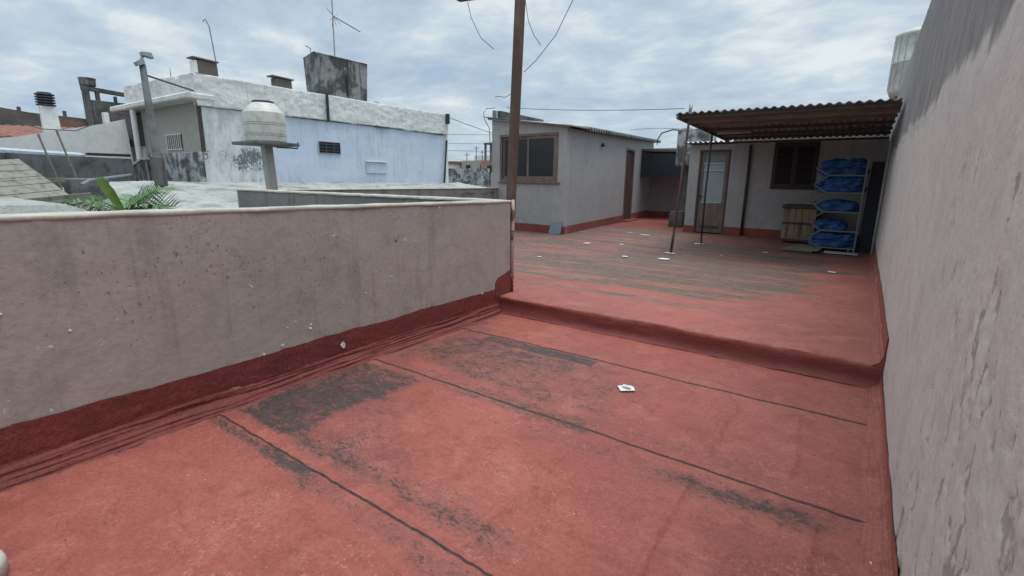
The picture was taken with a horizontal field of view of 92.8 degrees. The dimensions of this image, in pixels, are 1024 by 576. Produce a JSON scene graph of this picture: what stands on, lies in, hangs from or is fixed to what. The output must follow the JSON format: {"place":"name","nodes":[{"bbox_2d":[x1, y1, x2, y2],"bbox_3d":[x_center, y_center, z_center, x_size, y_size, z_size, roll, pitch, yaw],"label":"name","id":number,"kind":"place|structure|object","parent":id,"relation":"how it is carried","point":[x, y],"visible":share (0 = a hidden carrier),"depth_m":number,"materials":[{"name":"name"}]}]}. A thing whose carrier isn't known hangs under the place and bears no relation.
{"place":"outdoors","nodes":[
{"label":"outdoors","id":0,"kind":"place"},
{"bbox_2d":[0,550,9,575],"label":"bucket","id":1,"kind":"object","parent":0,"point":[4,567],"visible":1,"depth_m":1.97,"materials":[{"name":"white plastic"}]},
{"bbox_2d":[0,198,86,213],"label":"white roof","id":2,"kind":"structure","parent":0,"point":[14,206],"depth_m":5.19,"materials":[{"name":"grey concrete"}]},
{"bbox_2d":[0,153,134,187],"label":"courtyard wall","id":3,"kind":"structure","parent":0,"point":[87,167],"depth_m":11.39,"materials":[{"name":"grey concrete"}]},
{"bbox_2d":[0,147,84,156],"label":"roof strip","id":4,"kind":"object","parent":3,"relation":"on","point":[20,151],"visible":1,"depth_m":10.96,"materials":[{"name":"white metal"}]},
{"bbox_2d":[77,77,129,125],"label":"unfinished building","id":5,"kind":"structure","parent":0,"point":[95,108],"depth_m":18.19,"materials":[{"name":"concrete"}]},
{"bbox_2d":[0,314,868,575],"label":"terrace floor","id":6,"kind":"structure","parent":0,"point":[505,445],"depth_m":2.67,"materials":[{"name":"red paint"}]},
{"bbox_2d":[0,200,510,492],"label":"parapet wall","id":7,"kind":"structure","parent":6,"relation":"on","point":[121,330],"depth_m":3.26,"materials":[{"name":"paint"}]},
{"bbox_2d":[618,384,634,390],"bbox_3d":[0.898,0.778,3.827,0.125,0.021,0.100,0,13,-5],"label":"paper scrap","id":8,"kind":"object","parent":6,"relation":"on","point":[623,387],"visible":1,"depth_m":3.81,"materials":[{"name":"white paper"}]},
{"bbox_2d":[859,0,1023,575],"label":"boundary wall","id":9,"kind":"structure","parent":6,"relation":"on","point":[941,455],"depth_m":1.80,"materials":[{"name":"grey paint"}]},
{"bbox_2d":[870,141,891,254],"bbox_3d":[7.213,-1.735,9.536,0.042,2.201,0.094,9,15,34],"label":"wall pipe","id":10,"kind":"object","parent":9,"relation":"attached to","point":[881,196],"depth_m":9.52,"materials":[{"name":"grey metal"}]},
{"bbox_2d":[448,134,477,134],"bbox_3d":[-0.685,-9.642,30.424,14.867,0.212,0.022,4,13,15],"label":"cable","id":11,"kind":"object","parent":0,"point":[462,134],"visible":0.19,"depth_m":31.09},
{"bbox_2d":[0,0,930,161],"label":"sky","id":12,"kind":"structure","parent":0,"point":[628,57],"materials":[{"name":"grey"}]},
{"bbox_2d":[448,168,489,186],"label":"stained wall","id":13,"kind":"structure","parent":0,"point":[476,176],"depth_m":35.55,"materials":[{"name":"white paint"}]},
{"bbox_2d":[461,160,489,167],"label":"distant house","id":14,"kind":"structure","parent":0,"point":[471,164],"depth_m":58.03,"materials":[{"name":"beige paint"}]},
{"bbox_2d":[474,155,489,160],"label":"distant house","id":15,"kind":"structure","parent":0,"point":[479,157],"depth_m":69.49,"materials":[{"name":"paint"}]},
{"bbox_2d":[605,216,720,233],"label":"terrace slab","id":16,"kind":"structure","parent":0,"point":[653,222],"depth_m":16.28,"materials":[{"name":"red concrete"}]},
{"bbox_2d":[647,148,683,216],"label":"wall","id":17,"kind":"structure","parent":16,"relation":"on","point":[662,196],"depth_m":19.72,"materials":[{"name":"paint"}]},
{"bbox_2d":[657,127,716,211],"bbox_3d":[5.587,-3.579,15.892,1.520,3.040,1.270,9,15,34],"label":"metal pole","id":18,"kind":"object","parent":16,"relation":"on","point":[696,134],"visible":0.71,"depth_m":15.26,"materials":[{"name":"metal"}]},
{"bbox_2d":[668,211,684,226],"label":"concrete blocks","id":19,"kind":"object","parent":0,"point":[680,219],"visible":0.72,"depth_m":15.46,"materials":[{"name":"concrete"}]},
{"bbox_2d":[500,226,883,387],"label":"terrace floor","id":20,"kind":"structure","parent":0,"point":[744,299],"depth_m":6.16,"materials":[{"name":"red paint"}]},
{"bbox_2d":[457,0,524,291],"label":"steel post","id":21,"kind":"object","parent":20,"relation":"on","point":[517,62],"visible":0.77,"depth_m":5.85,"materials":[{"name":"brown metal"}]},
{"bbox_2d":[467,2,493,48],"bbox_3d":[-0.378,-3.211,5.973,0.379,0.574,0.034,7,14,27],"label":"cable","id":22,"kind":"object","parent":21,"relation":"attached to","point":[477,30],"visible":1,"depth_m":6.01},
{"bbox_2d":[525,0,540,44],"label":"cable","id":23,"kind":"object","parent":21,"relation":"attached to","point":[529,24],"visible":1,"depth_m":5.59,"materials":[{"name":"black rubber"}]},
{"bbox_2d":[524,0,572,71],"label":"cable","id":24,"kind":"object","parent":21,"relation":"attached to","point":[553,37],"visible":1,"depth_m":5.47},
{"bbox_2d":[548,222,561,234],"bbox_3d":[1.148,-1.584,12.896,0.360,0.310,0.115,9,15,34],"label":"stone slab","id":25,"kind":"object","parent":20,"relation":"on","point":[555,227],"depth_m":12.88,"materials":[{"name":"grey stone"}]},
{"bbox_2d":[483,108,660,233],"bbox_3d":[3.014,-3.970,16.832,2.896,3.329,9.397,9,15,34],"label":"hut","id":26,"kind":"object","parent":20,"relation":"on","point":[572,178],"visible":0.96,"depth_m":13.52,"materials":[{"name":"paint"}]},
{"bbox_2d":[498,132,559,183],"bbox_3d":[0.450,-3.476,13.124,1.990,1.295,0.130,9,15,34],"label":"window","id":27,"kind":"structure","parent":26,"relation":"in","point":[537,152],"depth_m":13.01,"materials":[{"name":"brown wood"}]},
{"bbox_2d":[506,107,684,110],"bbox_3d":[1.588,-4.166,11.284,0.013,0.533,5.301,-10,16,-40],"label":"cable","id":28,"kind":"object","parent":26,"relation":"attached to","point":[602,110],"visible":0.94,"depth_m":10.83,"materials":[{"name":"black rubber"}]},
{"bbox_2d":[623,148,634,219],"bbox_3d":[4.131,-3.692,17.516,0.142,2.520,1.050,8,14,28],"label":"door","id":29,"kind":"structure","parent":26,"relation":"in","point":[630,153],"depth_m":17.69,"materials":[{"name":"brown wood"}]},
{"bbox_2d":[641,149,684,177],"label":"passage roof","id":30,"kind":"structure","parent":26,"relation":"attached to","point":[660,165],"depth_m":18.14,"materials":[{"name":"concrete"}]},
{"bbox_2d":[669,97,902,252],"bbox_3d":[5.767,-2.227,10.324,3.390,2.823,4.660,9,15,34],"label":"canopy","id":31,"kind":"object","parent":20,"relation":"on","point":[869,117],"visible":1,"depth_m":9.36,"materials":[{"name":"metal"}]},
{"bbox_2d":[683,134,889,243],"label":"shed","id":32,"kind":"structure","parent":20,"relation":"on","point":[753,189],"depth_m":12.68,"materials":[{"name":"paint"}]},
{"bbox_2d":[693,149,731,234],"bbox_3d":[5.497,-2.630,13.415,0.800,2.260,0.147,9,15,34],"label":"door","id":33,"kind":"structure","parent":32,"relation":"in","point":[718,176],"depth_m":13.41,"materials":[{"name":"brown wood"}]},
{"bbox_2d":[770,141,820,189],"bbox_3d":[7.047,-3.044,12.168,0.980,1.150,0.080,9,15,34],"label":"window","id":34,"kind":"structure","parent":32,"relation":"in","point":[794,166],"depth_m":12.13,"materials":[{"name":"brown wood"}]},
{"bbox_2d":[781,244,817,251],"bbox_3d":[6.376,-0.876,10.645,0.578,0.030,1.266,13,17,43],"label":"board","id":35,"kind":"object","parent":20,"relation":"on","point":[796,247],"visible":0.64,"depth_m":10.59,"materials":[{"name":"grey wood"}]},
{"bbox_2d":[799,247,821,251],"bbox_3d":[6.285,-0.820,10.260,0.330,0.025,0.508,11,16,39],"label":"board","id":36,"kind":"object","parent":35,"relation":"on","point":[811,249],"visible":1,"depth_m":10.15,"materials":[{"name":"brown wood"}]},
{"bbox_2d":[780,204,818,243],"bbox_3d":[6.991,-1.563,11.840,0.760,0.900,0.790,9,15,34],"label":"wooden crate","id":37,"kind":"object","parent":20,"relation":"on","point":[797,226],"visible":0.78,"depth_m":11.56,"materials":[{"name":"brown wood"}]},
{"bbox_2d":[805,159,869,252],"bbox_3d":[6.915,-1.758,10.405,0.902,1.900,0.736,9,15,34],"label":"storage rack","id":38,"kind":"object","parent":20,"relation":"on","point":[848,230],"visible":0.77,"depth_m":10.12,"materials":[{"name":"grey paint"}]},
{"bbox_2d":[808,239,857,248],"bbox_3d":[6.847,-0.967,10.426,0.903,0.222,0.546,9,15,34],"label":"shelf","id":39,"kind":"object","parent":38,"relation":"on","point":[831,243],"visible":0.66,"depth_m":10.27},
{"bbox_2d":[811,231,840,240],"bbox_3d":[6.775,-1.111,10.464,0.630,0.207,0.515,9,15,34],"label":"blue bundle","id":40,"kind":"object","parent":39,"relation":"on","point":[821,235],"visible":0.66,"depth_m":10.31,"materials":[{"name":"blue fabric"}]},
{"bbox_2d":[814,218,847,231],"bbox_3d":[6.802,-1.356,10.408,0.609,0.293,0.527,9,15,34],"label":"blue bundle","id":41,"kind":"object","parent":40,"relation":"on","point":[830,224],"visible":0.79,"depth_m":10.24,"materials":[{"name":"blue fabric"}]},
{"bbox_2d":[836,232,854,241],"bbox_3d":[7.024,-1.071,10.283,0.399,0.214,0.496,9,15,34],"label":"blue bundle","id":42,"kind":"object","parent":39,"relation":"on","point":[845,236],"visible":0.67,"depth_m":10.13,"materials":[{"name":"blue fabric"}]},
{"bbox_2d":[816,199,859,213],"bbox_3d":[6.857,-1.721,10.258,0.777,0.299,0.514,9,15,34],"label":"blue bundle","id":43,"kind":"object","parent":38,"relation":"on","point":[842,205],"visible":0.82,"depth_m":10.12,"materials":[{"name":"blue fabric"}]},
{"bbox_2d":[816,184,866,192],"bbox_3d":[6.861,-2.078,10.177,0.903,0.236,0.551,9,15,34],"label":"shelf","id":44,"kind":"object","parent":38,"relation":"on","point":[840,188],"visible":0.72,"depth_m":10.02,"materials":[{"name":"blue fabric"}]},
{"bbox_2d":[819,176,848,185],"bbox_3d":[6.796,-2.241,10.222,0.630,0.227,0.521,9,15,34],"label":"blue bundle","id":45,"kind":"object","parent":44,"relation":"on","point":[838,180],"visible":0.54,"depth_m":10.06,"materials":[{"name":"blue fabric"}]},
{"bbox_2d":[847,176,863,186],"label":"blue bundle","id":46,"kind":"object","parent":44,"relation":"on","point":[857,181],"visible":0.63,"depth_m":9.86,"materials":[{"name":"blue fabric"}]},
{"bbox_2d":[818,167,869,176],"bbox_3d":[6.869,-2.423,10.105,0.903,0.239,0.565,9,15,34],"label":"blue bundle","id":47,"kind":"object","parent":38,"relation":"on","point":[847,171],"visible":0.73,"depth_m":9.94,"materials":[{"name":"blue fabric"}]},
{"bbox_2d":[821,158,851,168],"bbox_3d":[6.792,-2.578,10.134,0.630,0.227,0.504,9,15,34],"label":"blue bundle","id":48,"kind":"object","parent":47,"relation":"on","point":[835,162],"visible":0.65,"depth_m":10.01,"materials":[{"name":"blue fabric"}]},
{"bbox_2d":[848,158,866,167],"bbox_3d":[7.038,-2.533,9.951,0.399,0.225,0.515,9,15,34],"label":"blue bundle","id":49,"kind":"object","parent":47,"relation":"on","point":[858,162],"visible":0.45,"depth_m":9.80,"materials":[{"name":"blue fabric"}]},
{"bbox_2d":[824,251,857,255],"bbox_3d":[6.715,-0.713,9.958,0.580,0.020,0.300,9,15,34],"label":"sheet panel","id":50,"kind":"object","parent":20,"relation":"on","point":[842,253],"visible":1,"depth_m":9.91,"materials":[{"name":"grey metal"}]},
{"bbox_2d":[857,162,885,252],"bbox_3d":[7.644,-1.718,10.386,0.240,1.850,1.000,9,15,34],"label":"dark cabinet","id":51,"kind":"object","parent":20,"relation":"on","point":[870,209],"visible":0.86,"depth_m":9.99,"materials":[{"name":"black metal"}]},
{"bbox_3d":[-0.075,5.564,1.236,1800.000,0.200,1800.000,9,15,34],"label":"ground","id":52,"kind":"structure","parent":0,"visible":0},
{"bbox_2d":[0,107,87,137],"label":"brick wall","id":53,"kind":"structure","parent":52,"relation":"on","point":[18,116],"depth_m":16.92,"materials":[{"name":"brick"}]},
{"bbox_2d":[20,123,92,189],"bbox_3d":[-9.024,-0.071,10.363,0.031,6.608,1.107,9,15,34],"label":"clothesline","id":54,"kind":"object","parent":52,"relation":"on","point":[48,158],"visible":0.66,"depth_m":9.70,"materials":[{"name":"grey metal"}]},
{"bbox_2d":[0,159,131,202],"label":"board roof","id":55,"kind":"structure","parent":52,"relation":"on","point":[19,179],"depth_m":8.23,"materials":[{"name":"grey wood"}]},
{"bbox_2d":[0,119,132,162],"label":"white gable house","id":56,"kind":"structure","parent":52,"relation":"on","point":[111,137],"depth_m":13.71,"materials":[{"name":"paint"}]},
{"bbox_2d":[34,91,60,132],"bbox_3d":[-12.689,-4.597,13.376,0.430,1.440,0.445,9,15,34],"label":"white chimney","id":57,"kind":"object","parent":56,"relation":"on","point":[49,117],"visible":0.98,"depth_m":13.22,"materials":[{"name":"paint"}]},
{"bbox_2d":[101,112,109,123],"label":"vent block","id":58,"kind":"structure","parent":56,"relation":"on","point":[105,118],"depth_m":14.21,"materials":[{"name":"paint"}]},
{"bbox_2d":[63,178,108,207],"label":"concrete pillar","id":59,"kind":"structure","parent":52,"relation":"on","point":[72,186],"depth_m":9.11,"materials":[{"name":"grey concrete"}]},
{"bbox_2d":[51,173,181,210],"bbox_3d":[-5.370,1.196,7.117,1.610,5.642,2.087,9,15,34],"label":"palm tree","id":60,"kind":"object","parent":52,"relation":"on","point":[138,201],"visible":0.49,"depth_m":6.60,"materials":[{"name":"green plant"}]},
{"bbox_2d":[132,157,153,180],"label":"stair parapet","id":61,"kind":"structure","parent":52,"relation":"on","point":[142,168],"depth_m":14.02,"materials":[{"name":"concrete"}]},
{"bbox_2d":[133,51,167,187],"bbox_3d":[-7.955,-1.070,11.324,0.212,8.170,0.350,9,15,34],"label":"lamp post","id":62,"kind":"object","parent":52,"relation":"on","point":[159,168],"visible":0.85,"depth_m":10.73,"materials":[{"name":"grey concrete"}]},
{"bbox_2d":[148,75,193,91],"bbox_3d":[-7.933,-4.762,11.365,0.040,0.082,1.631,0,13,-1],"label":"cable","id":63,"kind":"object","parent":62,"relation":"attached to","point":[169,83],"visible":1,"depth_m":11.27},
{"bbox_2d":[111,206,199,209],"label":"white roof","id":64,"kind":"structure","parent":52,"relation":"on","point":[177,207],"depth_m":6.77,"materials":[{"name":"grey concrete"}]},
{"bbox_2d":[62,181,488,208],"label":"white flat roof","id":65,"kind":"structure","parent":52,"relation":"on","point":[210,194],"depth_m":11.56,"materials":[{"name":"grey concrete"}]},
{"bbox_2d":[232,140,299,189],"bbox_3d":[-5.353,-2.432,10.756,0.840,1.543,1.060,9,15,34],"label":"tank stand","id":66,"kind":"object","parent":65,"relation":"on","point":[267,154],"visible":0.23,"depth_m":10.62,"materials":[{"name":"grey concrete"}]},
{"bbox_2d":[242,100,286,142],"bbox_3d":[-5.332,-3.579,10.509,0.833,0.850,0.833,9,15,34],"label":"water tank","id":67,"kind":"object","parent":66,"relation":"on","point":[263,120],"visible":0.94,"depth_m":10.20,"materials":[{"name":"white plastic"}]},
{"bbox_2d":[110,72,449,182],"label":"blue house","id":68,"kind":"structure","parent":52,"relation":"on","point":[200,129],"depth_m":14.48,"materials":[{"name":"paint"}]},
{"bbox_2d":[165,133,183,150],"bbox_3d":[-9.412,-4.075,13.647,1.020,0.450,0.114,9,15,34],"label":"window","id":69,"kind":"structure","parent":68,"relation":"in","point":[175,141],"depth_m":13.63,"materials":[{"name":"grey metal"}]},
{"bbox_2d":[186,56,218,75],"bbox_3d":[-8.114,-5.524,12.894,0.350,0.980,0.640,9,15,34],"label":"roof chimney","id":70,"kind":"object","parent":68,"relation":"on","point":[203,66],"visible":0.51,"depth_m":12.71,"materials":[{"name":"brick"}]},
{"bbox_2d":[203,18,218,76],"bbox_3d":[-7.958,-6.053,12.947,0.034,1.995,0.271,9,15,34],"label":"roof rod","id":71,"kind":"object","parent":68,"relation":"on","point":[212,45],"visible":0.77,"depth_m":12.89,"materials":[{"name":"metal"}]},
{"bbox_2d":[266,75,293,88],"bbox_3d":[-7.126,-6.001,15.097,0.350,0.980,0.700,9,15,34],"label":"roof chimney","id":72,"kind":"object","parent":68,"relation":"on","point":[280,81],"visible":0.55,"depth_m":14.91,"materials":[{"name":"brick"}]},
{"bbox_2d":[318,141,340,154],"bbox_3d":[-5.751,-4.430,15.398,0.060,0.380,0.800,9,15,34],"label":"window","id":73,"kind":"structure","parent":68,"relation":"in","point":[325,147],"depth_m":15.36,"materials":[{"name":"black glass"}]},
{"bbox_2d":[303,45,366,100],"bbox_3d":[-6.105,-7.054,17.054,1.165,2.215,2.480,9,15,34],"label":"rooftop tank","id":74,"kind":"object","parent":68,"relation":"on","point":[335,76],"visible":0.69,"depth_m":16.42,"materials":[{"name":"concrete"}]},
{"bbox_2d":[327,0,360,55],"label":"tv antenna","id":75,"kind":"object","parent":74,"relation":"on","point":[336,18],"visible":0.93,"depth_m":16.72,"materials":[{"name":"metal"}]},
{"bbox_2d":[235,189,505,207],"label":"dividing wall","id":76,"kind":"structure","parent":52,"relation":"on","point":[247,198],"depth_m":8.20,"materials":[{"name":"grey concrete"}]},
{"bbox_2d":[287,187,497,198],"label":"back parapet","id":77,"kind":"structure","parent":52,"relation":"on","point":[488,193],"depth_m":11.66,"materials":[{"name":"grey concrete"}]},
{"bbox_2d":[448,161,460,167],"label":"distant house","id":78,"kind":"structure","parent":52,"relation":"on","point":[454,164],"depth_m":58.57,"materials":[{"name":"paint"}]},
{"bbox_2d":[481,161,491,186],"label":"distant house","id":79,"kind":"structure","parent":52,"relation":"on","point":[486,164],"depth_m":54.28,"materials":[{"name":"beige paint"}]},
{"bbox_2d":[484,142,491,160],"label":"distant tower","id":80,"kind":"structure","parent":52,"relation":"on","point":[485,150],"depth_m":55.01,"materials":[{"name":"grey metal"}]},
{"bbox_3d":[12.390,-1.949,16.233,0.790,8.290,0.780,9,15,34],"label":"brick pillar","id":81,"kind":"object","parent":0,"visible":0},
{"bbox_2d":[887,27,920,98],"bbox_3d":[12.448,-6.940,15.067,1.200,1.940,1.200,9,15,34],"label":"round roof tank","id":82,"kind":"object","parent":81,"relation":"on","point":[905,43],"visible":0.4,"depth_m":14.93,"materials":[{"name":"white plastic"}]}
]}

